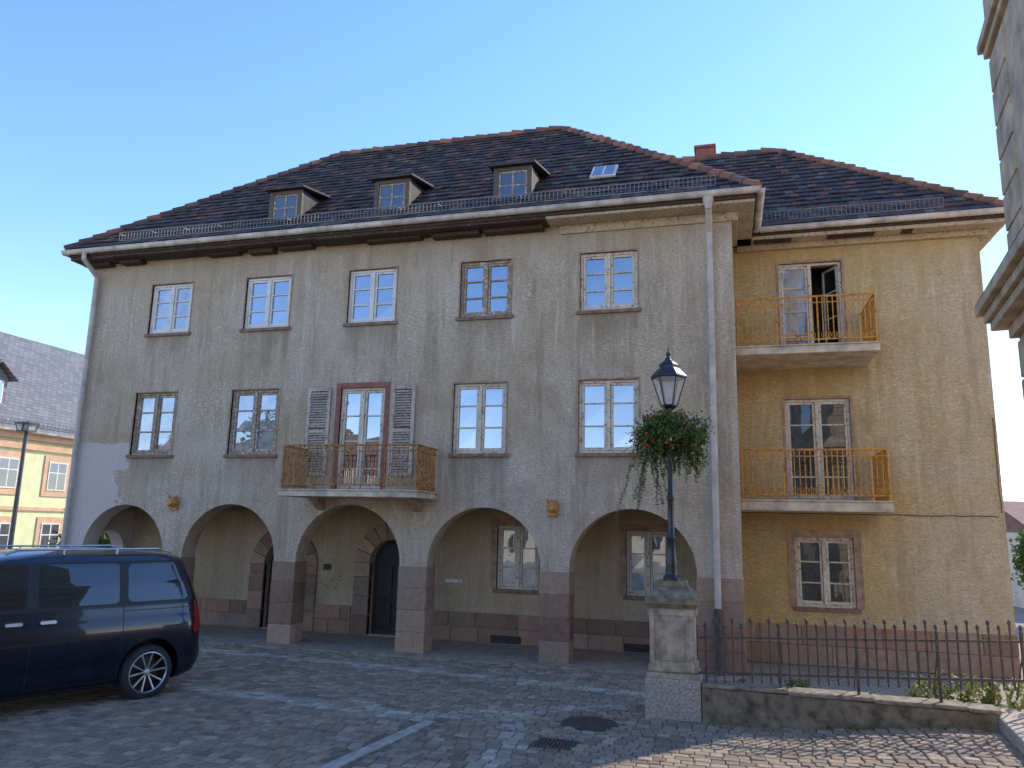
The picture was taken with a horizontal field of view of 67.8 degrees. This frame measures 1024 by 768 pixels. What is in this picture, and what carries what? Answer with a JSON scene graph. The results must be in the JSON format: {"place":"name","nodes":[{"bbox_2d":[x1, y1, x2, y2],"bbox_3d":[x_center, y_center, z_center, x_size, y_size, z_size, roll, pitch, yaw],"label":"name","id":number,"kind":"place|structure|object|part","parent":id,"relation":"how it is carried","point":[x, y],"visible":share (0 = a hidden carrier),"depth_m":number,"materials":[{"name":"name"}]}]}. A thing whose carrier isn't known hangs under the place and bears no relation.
{"place":"outdoors","nodes":[
{"label":"outdoors","id":0,"kind":"place"},
{"bbox_2d":[0,332,84,436],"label":"roof","id":1,"kind":"structure","parent":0,"point":[46,388],"depth_m":35.39,"materials":[{"name":"tile"}]},
{"bbox_2d":[0,367,7,402],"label":"dormer walls","id":2,"kind":"structure","parent":1,"relation":"attached to","point":[3,375],"depth_m":31.87,"materials":[{"name":"white paint"}]},
{"bbox_2d":[0,380,4,402],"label":"dormer frames","id":3,"kind":"structure","parent":2,"relation":"in","point":[2,390],"depth_m":31.74,"materials":[{"name":"white wood"}]},
{"bbox_2d":[0,382,2,400],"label":"dormer panes","id":4,"kind":"object","parent":3,"relation":"in","point":[1,384],"visible":0.15,"depth_m":31.66,"materials":[{"name":"glass"}]},
{"bbox_2d":[0,359,18,381],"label":"dormer roofs","id":5,"kind":"structure","parent":2,"relation":"on","point":[9,372],"depth_m":31.94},
{"bbox_2d":[0,426,73,439],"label":"gutter","id":6,"kind":"object","parent":1,"relation":"attached to","point":[40,433],"visible":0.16,"depth_m":32.16,"materials":[{"name":"metal"}]},
{"bbox_2d":[0,415,74,433],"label":"snow guard","id":7,"kind":"object","parent":1,"relation":"on","point":[5,422],"visible":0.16,"depth_m":32.47,"materials":[{"name":"metal"}]},
{"bbox_2d":[0,436,107,548],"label":"walls","id":8,"kind":"structure","parent":0,"point":[33,467],"depth_m":31.93,"materials":[{"name":"paint"}]},
{"bbox_2d":[0,429,73,547],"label":"orange trim","id":9,"kind":"structure","parent":8,"relation":"attached to","point":[35,447],"depth_m":32.38,"materials":[{"name":"paint"}]},
{"bbox_2d":[0,456,67,548],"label":"window frames","id":10,"kind":"structure","parent":9,"relation":"attached to","point":[49,472],"depth_m":32.43,"materials":[{"name":"white wood"}]},
{"bbox_2d":[0,458,66,548],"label":"window panes","id":11,"kind":"object","parent":10,"relation":"in","point":[11,480],"visible":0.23,"depth_m":32.33,"materials":[{"name":"grey glass"}]},
{"bbox_2d":[47,509,110,547],"bbox_3d":[-13.430,5.143,24.655,2.438,3.350,2.539,-2,-11,15],"label":"shrub","id":12,"kind":"object","parent":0,"point":[104,539],"visible":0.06,"depth_m":24.62,"materials":[{"name":"green plant"}]},
{"bbox_2d":[199,625,697,669],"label":"arcade floor","id":13,"kind":"structure","parent":0,"point":[530,653],"depth_m":15.57,"materials":[{"name":"grey stone"}]},
{"bbox_2d":[180,557,1021,678],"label":"sandstone blocks","id":14,"kind":"structure","parent":13,"relation":"on","point":[412,598],"depth_m":14.86,"materials":[{"name":"stone"}]},
{"bbox_2d":[137,269,807,589],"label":"window","id":15,"kind":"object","parent":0,"point":[793,278],"depth_m":16.65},
{"bbox_2d":[0,643,1023,767],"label":"cobblestone paving","id":16,"kind":"structure","parent":0,"point":[211,706],"depth_m":9.42,"materials":[{"name":"grey stone"}]},
{"bbox_2d":[0,545,199,701],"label":"parked van","id":17,"kind":"object","parent":16,"relation":"on","point":[125,621],"visible":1,"depth_m":10.27,"materials":[{"name":"black paint"}]},
{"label":"side windows","id":18,"kind":"part","parent":17,"relation":"part of","materials":[{"name":"black glass"}]},
{"bbox_2d":[319,720,435,767],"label":"granite drain strip","id":19,"kind":"object","parent":16,"relation":"on","point":[342,761],"visible":0.95,"depth_m":8.64,"materials":[{"name":"grey stone"}]},
{"bbox_2d":[530,737,576,749],"bbox_3d":[0.489,4.206,8.906,0.480,0.024,0.400,-2,-11,15],"label":"drain grate","id":20,"kind":"object","parent":16,"relation":"on","point":[569,746],"visible":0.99,"depth_m":8.90,"materials":[{"name":"metal"}]},
{"bbox_2d":[200,640,990,731],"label":"pavement weeds","id":21,"kind":"object","parent":16,"relation":"on","point":[943,726],"visible":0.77,"depth_m":9.58,"materials":[{"name":"green plant"}]},
{"bbox_2d":[645,579,701,721],"bbox_3d":[2.253,3.689,10.624,0.740,1.850,0.720,-2,-11,15],"label":"stone pedestal","id":22,"kind":"object","parent":16,"relation":"on","point":[673,684],"visible":0.98,"depth_m":10.33,"materials":[{"name":"stone"}]},
{"bbox_2d":[650,348,688,580],"bbox_3d":[2.301,1.114,11.108,0.527,3.390,0.515,8,-12,-31],"label":"street lamp","id":23,"kind":"object","parent":22,"relation":"on","point":[668,370],"visible":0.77,"depth_m":11.09,"materials":[{"name":"black metal"}]},
{"bbox_2d":[615,402,714,522],"bbox_3d":[2.285,1.155,11.104,1.316,1.750,1.186,-4,-12,26],"label":"hanging flower basket","id":24,"kind":"object","parent":23,"relation":"hanging from","point":[656,437],"visible":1,"depth_m":10.96,"materials":[{"name":"green plant"}]},
{"bbox_2d":[0,0,1023,500],"label":"sky","id":25,"kind":"structure","parent":0,"point":[114,113],"materials":[{"name":"blue"}]},
{"bbox_2d":[440,606,1023,705],"bbox_3d":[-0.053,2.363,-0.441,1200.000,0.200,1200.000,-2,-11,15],"label":"ground","id":26,"kind":"structure","parent":0,"point":[893,689],"depth_m":13.35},
{"bbox_2d":[7,421,39,548],"bbox_3d":[-14.743,3.755,22.625,0.540,5.270,0.400,-2,-11,15],"label":"street lamp","id":27,"kind":"object","parent":26,"relation":"on","point":[26,427],"visible":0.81,"depth_m":22.79,"materials":[{"name":"metal"}]},
{"bbox_2d":[103,506,134,547],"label":"side wall","id":28,"kind":"structure","parent":26,"relation":"on","point":[118,528],"depth_m":18.84,"materials":[{"name":"paint"}]},
{"bbox_2d":[60,221,745,653],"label":"front wall","id":29,"kind":"structure","parent":26,"relation":"on","point":[544,349],"depth_m":15.80,"materials":[{"name":"paint"}]},
{"bbox_2d":[149,268,396,333],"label":"white window frames","id":30,"kind":"structure","parent":29,"relation":"in","point":[373,289],"depth_m":17.21,"materials":[{"name":"white wood"}]},
{"bbox_2d":[71,216,549,269],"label":"eaves boards","id":31,"kind":"object","parent":29,"relation":"attached to","point":[470,230],"visible":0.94,"depth_m":16.69,"materials":[{"name":"brown wood"}]},
{"bbox_2d":[61,185,1004,257],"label":"gutters","id":32,"kind":"object","parent":31,"relation":"on","point":[758,190],"visible":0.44,"depth_m":15.47,"materials":[{"name":"metal"}]},
{"bbox_2d":[75,133,750,248],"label":"roof deck","id":33,"kind":"structure","parent":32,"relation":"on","point":[744,242],"depth_m":18.48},
{"bbox_2d":[268,165,532,220],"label":"dormer frames","id":34,"kind":"structure","parent":33,"relation":"on","point":[407,181],"depth_m":16.78,"materials":[{"name":"wood"}]},
{"bbox_2d":[273,170,526,220],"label":"dormer sashes","id":35,"kind":"object","parent":34,"relation":"in","point":[403,196],"visible":0.75,"depth_m":16.79,"materials":[{"name":"wood"}]},
{"bbox_2d":[274,172,524,219],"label":"dormer panes","id":36,"kind":"object","parent":35,"relation":"in","point":[506,179],"visible":0.69,"depth_m":16.80,"materials":[{"name":"glass"}]},
{"bbox_2d":[302,168,539,216],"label":"dormer cheeks","id":37,"kind":"object","parent":33,"relation":"on","point":[309,201],"visible":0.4,"depth_m":17.22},
{"bbox_2d":[264,159,550,199],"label":"dormer roofs","id":38,"kind":"structure","parent":37,"relation":"on","point":[540,170],"depth_m":16.87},
{"bbox_2d":[119,175,943,240],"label":"snow guards","id":39,"kind":"object","parent":33,"relation":"on","point":[500,200],"visible":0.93,"depth_m":15.91,"materials":[{"name":"metal"}]},
{"bbox_2d":[63,126,1002,249],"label":"ridge tiles","id":40,"kind":"object","parent":33,"relation":"attached to","point":[684,161],"visible":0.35,"depth_m":19.02,"materials":[{"name":"tile"}]},
{"bbox_2d":[65,129,1003,249],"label":"roof tiles","id":41,"kind":"object","parent":33,"relation":"on","point":[814,198],"visible":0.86,"depth_m":17.71,"materials":[{"name":"grey tile"}]},
{"bbox_2d":[590,164,617,179],"bbox_3d":[1.983,-4.549,16.399,0.540,0.545,0.583,-2,-11,15],"label":"skylight frame","id":42,"kind":"object","parent":33,"relation":"on","point":[605,175],"visible":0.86,"depth_m":16.13,"materials":[{"name":"grey metal"}]},
{"bbox_2d":[592,165,615,175],"bbox_3d":[1.982,-4.553,16.396,0.440,0.479,0.510,-2,-11,15],"label":"skylight pane","id":43,"kind":"object","parent":42,"relation":"in","point":[609,169],"visible":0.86,"depth_m":16.35,"materials":[{"name":"glass"}]},
{"bbox_2d":[697,153,995,236],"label":"wing roof deck","id":44,"kind":"structure","parent":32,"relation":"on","point":[813,191],"depth_m":17.84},
{"bbox_2d":[694,143,715,154],"bbox_3d":[5.344,-5.971,21.046,0.580,1.100,0.580,-2,-11,15],"label":"chimney","id":45,"kind":"object","parent":44,"relation":"on","point":[705,149],"visible":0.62,"depth_m":20.88,"materials":[{"name":"brick"}]},
{"bbox_2d":[131,260,511,454],"bbox_3d":[-4.349,-0.469,16.675,8.960,4.030,0.082,-2,-11,15],"label":"window frame","id":46,"kind":"object","parent":29,"relation":"in","point":[486,297],"depth_m":16.77,"materials":[{"name":"beige wood"}]},
{"bbox_2d":[304,385,415,475],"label":"shutters","id":47,"kind":"object","parent":29,"relation":"attached to","point":[393,431],"visible":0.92,"depth_m":15.85,"materials":[{"name":"grey wood"}]},
{"bbox_2d":[330,382,390,489],"bbox_3d":[-3.168,1.097,15.978,1.240,2.292,0.062,-2,-11,15],"label":"balcony door surround","id":48,"kind":"object","parent":29,"relation":"attached to","point":[386,385],"visible":0.68,"depth_m":16.02,"materials":[{"name":"red paint"}]},
{"bbox_2d":[167,495,558,515],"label":"gilded wall ornaments","id":49,"kind":"object","parent":29,"relation":"attached to","point":[552,507],"visible":1,"depth_m":14.55},
{"bbox_2d":[310,497,421,511],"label":"front balcony brackets","id":50,"kind":"object","parent":29,"relation":"attached to","point":[414,504],"visible":0.91,"depth_m":15.32,"materials":[{"name":"stone"}]},
{"bbox_2d":[276,489,437,499],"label":"front balcony slab","id":51,"kind":"structure","parent":50,"relation":"on","point":[362,494],"depth_m":14.71,"materials":[{"name":"concrete"}]},
{"bbox_2d":[280,443,436,491],"bbox_3d":[-3.044,1.693,15.265,2.924,0.880,1.030,-2,-11,15],"label":"front balcony railing","id":52,"kind":"object","parent":51,"relation":"on","point":[424,478],"visible":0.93,"depth_m":14.90,"materials":[{"name":"orange metal"}]},
{"bbox_2d":[60,195,721,608],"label":"downpipes","id":53,"kind":"object","parent":29,"relation":"attached to","point":[708,201],"visible":0.98,"depth_m":14.36,"materials":[{"name":"grey metal"}]},
{"bbox_2d":[128,248,864,609],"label":"window surrounds","id":54,"kind":"object","parent":29,"relation":"attached to","point":[792,534],"visible":0.89,"depth_m":15.68,"materials":[{"name":"stone"}]},
{"bbox_2d":[125,307,861,613],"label":"window sills","id":55,"kind":"structure","parent":54,"relation":"attached to","point":[798,608],"depth_m":15.63,"materials":[{"name":"stone"}]},
{"bbox_2d":[336,251,856,608],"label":"window frames cream","id":56,"kind":"object","parent":54,"relation":"in","point":[823,561],"depth_m":15.43,"materials":[{"name":"beige wood"}]},
{"bbox_2d":[250,257,633,485],"bbox_3d":[-1.814,-0.161,15.923,8.730,4.680,0.004,-2,-11,15],"label":"window","id":57,"kind":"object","parent":56,"relation":"in","point":[594,415],"visible":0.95,"depth_m":15.58,"materials":[{"name":"clear glass"}]},
{"bbox_2d":[789,269,849,601],"bbox_3d":[6.265,0.973,15.703,1.120,6.850,0.424,-2,-11,15],"label":"window","id":58,"kind":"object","parent":56,"relation":"in","point":[832,437],"depth_m":15.37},
{"bbox_2d":[130,505,697,656],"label":"arcade inner wall","id":59,"kind":"structure","parent":26,"relation":"on","point":[229,538],"depth_m":16.82,"materials":[{"name":"beige paint"}]},
{"bbox_2d":[245,523,395,634],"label":"door surrounds","id":60,"kind":"object","parent":59,"relation":"attached to","point":[373,539],"visible":0.42,"depth_m":17.39,"materials":[{"name":"red stone"}]},
{"bbox_2d":[266,540,398,634],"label":"entrance doors","id":61,"kind":"structure","parent":59,"relation":"attached to","point":[384,608],"depth_m":17.29,"materials":[{"name":"black wood"}]},
{"bbox_2d":[445,579,462,582],"bbox_3d":[-1.459,4.435,16.679,0.780,0.380,0.070,-2,-11,15],"label":"letter box and sign","id":62,"kind":"object","parent":59,"relation":"attached to","point":[454,580],"visible":0.44,"depth_m":16.65,"materials":[{"name":"white metal"}]},
{"bbox_2d":[321,564,649,652],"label":"cellar vents","id":63,"kind":"object","parent":59,"relation":"attached to","point":[517,640],"visible":0.96,"depth_m":16.06,"materials":[{"name":"black metal"}]},
{"bbox_2d":[199,638,747,681],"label":"arcade kerb slabs","id":64,"kind":"structure","parent":26,"relation":"on","point":[582,668],"depth_m":14.31,"materials":[{"name":"grey stone"}]},
{"bbox_2d":[714,608,723,675],"bbox_3d":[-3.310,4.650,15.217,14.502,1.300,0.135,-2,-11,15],"label":"downpipe feet","id":65,"kind":"object","parent":64,"relation":"on","point":[718,642],"visible":0.33,"depth_m":13.26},
{"bbox_2d":[563,716,616,730],"bbox_3d":[1.009,4.396,9.874,0.700,0.029,0.700,-2,-11,15],"label":"manhole cover","id":66,"kind":"object","parent":26,"relation":"on","point":[588,723],"visible":1,"depth_m":9.82,"materials":[{"name":"metal"}]},
{"bbox_2d":[702,687,1000,730],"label":"stone wall","id":67,"kind":"structure","parent":26,"relation":"on","point":[750,708],"depth_m":9.71,"materials":[{"name":"stone"}]},
{"bbox_2d":[702,679,1002,714],"bbox_3d":[4.257,4.010,9.803,3.512,0.104,0.375,-2,-11,15],"label":"coping","id":68,"kind":"object","parent":67,"relation":"on","point":[874,698],"visible":0.99,"depth_m":9.69,"materials":[{"name":"stone"}]},
{"bbox_2d":[698,618,1023,702],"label":"iron fence","id":69,"kind":"object","parent":68,"relation":"on","point":[855,639],"visible":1,"depth_m":9.76,"materials":[{"name":"black metal"}]},
{"bbox_2d":[738,670,1023,710],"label":"weeds","id":70,"kind":"object","parent":26,"relation":"on","point":[990,696],"visible":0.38,"depth_m":10.10,"materials":[{"name":"green plant"}]},
{"bbox_2d":[990,0,1023,377],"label":"walls","id":71,"kind":"structure","parent":26,"relation":"on","point":[1012,22],"depth_m":7.73,"materials":[{"name":"paint"}]},
{"bbox_2d":[974,0,1023,400],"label":"cornices","id":72,"kind":"object","parent":71,"relation":"attached to","point":[999,305],"visible":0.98,"depth_m":8.09,"materials":[{"name":"stone"}]},
{"bbox_2d":[998,708,1023,754],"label":"stone kerb","id":73,"kind":"structure","parent":26,"relation":"on","point":[1011,723],"depth_m":8.89,"materials":[{"name":"stone"}]},
{"bbox_2d":[1008,522,1023,592],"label":"shrub","id":74,"kind":"object","parent":26,"relation":"on","point":[1019,563],"visible":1,"depth_m":22.09,"materials":[{"name":"green plant"}]},
{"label":"rear walls","id":75,"kind":"object","parent":26,"relation":"on","visible":0},
{"bbox_2d":[546,198,1004,252],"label":"cornice","id":76,"kind":"structure","parent":75,"relation":"attached to","point":[739,213],"depth_m":15.25,"materials":[{"name":"paint"}]},
{"bbox_2d":[69,193,1004,257],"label":"fascia","id":77,"kind":"structure","parent":76,"relation":"on","point":[664,203],"depth_m":15.54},
{"bbox_2d":[754,228,913,244],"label":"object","id":78,"kind":"object","parent":76,"relation":"attached to","point":[830,236],"visible":1,"depth_m":15.72,"materials":[{"name":"brown wood"}]},
{"bbox_2d":[732,236,1015,677],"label":"wing front wall","id":79,"kind":"structure","parent":0,"point":[918,388],"depth_m":15.04,"materials":[{"name":"yellow paint"}]},
{"bbox_2d":[736,341,881,370],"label":"wing balcony slab","id":80,"kind":"structure","parent":79,"relation":"attached to","point":[819,355],"depth_m":14.62,"materials":[{"name":"beige concrete"}]},
{"bbox_2d":[741,499,895,513],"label":"wing balcony slab","id":81,"kind":"structure","parent":79,"relation":"attached to","point":[820,506],"depth_m":13.82,"materials":[{"name":"grey concrete"}]},
{"bbox_2d":[1006,532,1023,607],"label":"walls","id":82,"kind":"structure","parent":0,"point":[1018,598],"depth_m":28.25,"materials":[{"name":"white paint"}]},
{"bbox_2d":[1004,501,1023,532],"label":"roof","id":83,"kind":"structure","parent":82,"relation":"on","point":[1014,514],"depth_m":28.39,"materials":[{"name":"tile"}]},
{"bbox_3d":[7.921,1.848,18.604,4.769,8.550,6.500,-2,-11,15],"label":"wing","id":84,"kind":"object","parent":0,"visible":0},
{"bbox_2d":[780,267,831,342],"bbox_3d":[6.498,-1.414,16.838,1.700,2.450,1.190,-2,-11,15],"label":"room","id":85,"kind":"object","parent":84,"relation":"attached to","point":[816,279],"depth_m":17.29,"materials":[{"name":"black"}]},
{"bbox_2d":[736,292,878,345],"bbox_3d":[5.763,-1.085,15.148,2.528,0.950,1.460,-2,-11,15],"label":"wing balcony railing","id":86,"kind":"object","parent":84,"relation":"attached to","point":[868,319],"visible":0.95,"depth_m":14.48,"materials":[{"name":"orange metal"}]},
{"bbox_2d":[740,448,892,500],"bbox_3d":[5.718,1.779,14.607,2.568,0.940,1.460,-2,-11,15],"label":"wing balcony railing","id":87,"kind":"object","parent":84,"relation":"attached to","point":[881,488],"visible":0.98,"depth_m":13.94,"materials":[{"name":"brown metal"}]},
{"bbox_2d":[742,418,1002,516],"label":"wall cables","id":88,"kind":"object","parent":84,"relation":"attached to","point":[907,515],"depth_m":14.61,"materials":[{"name":"metal"}]}
]}

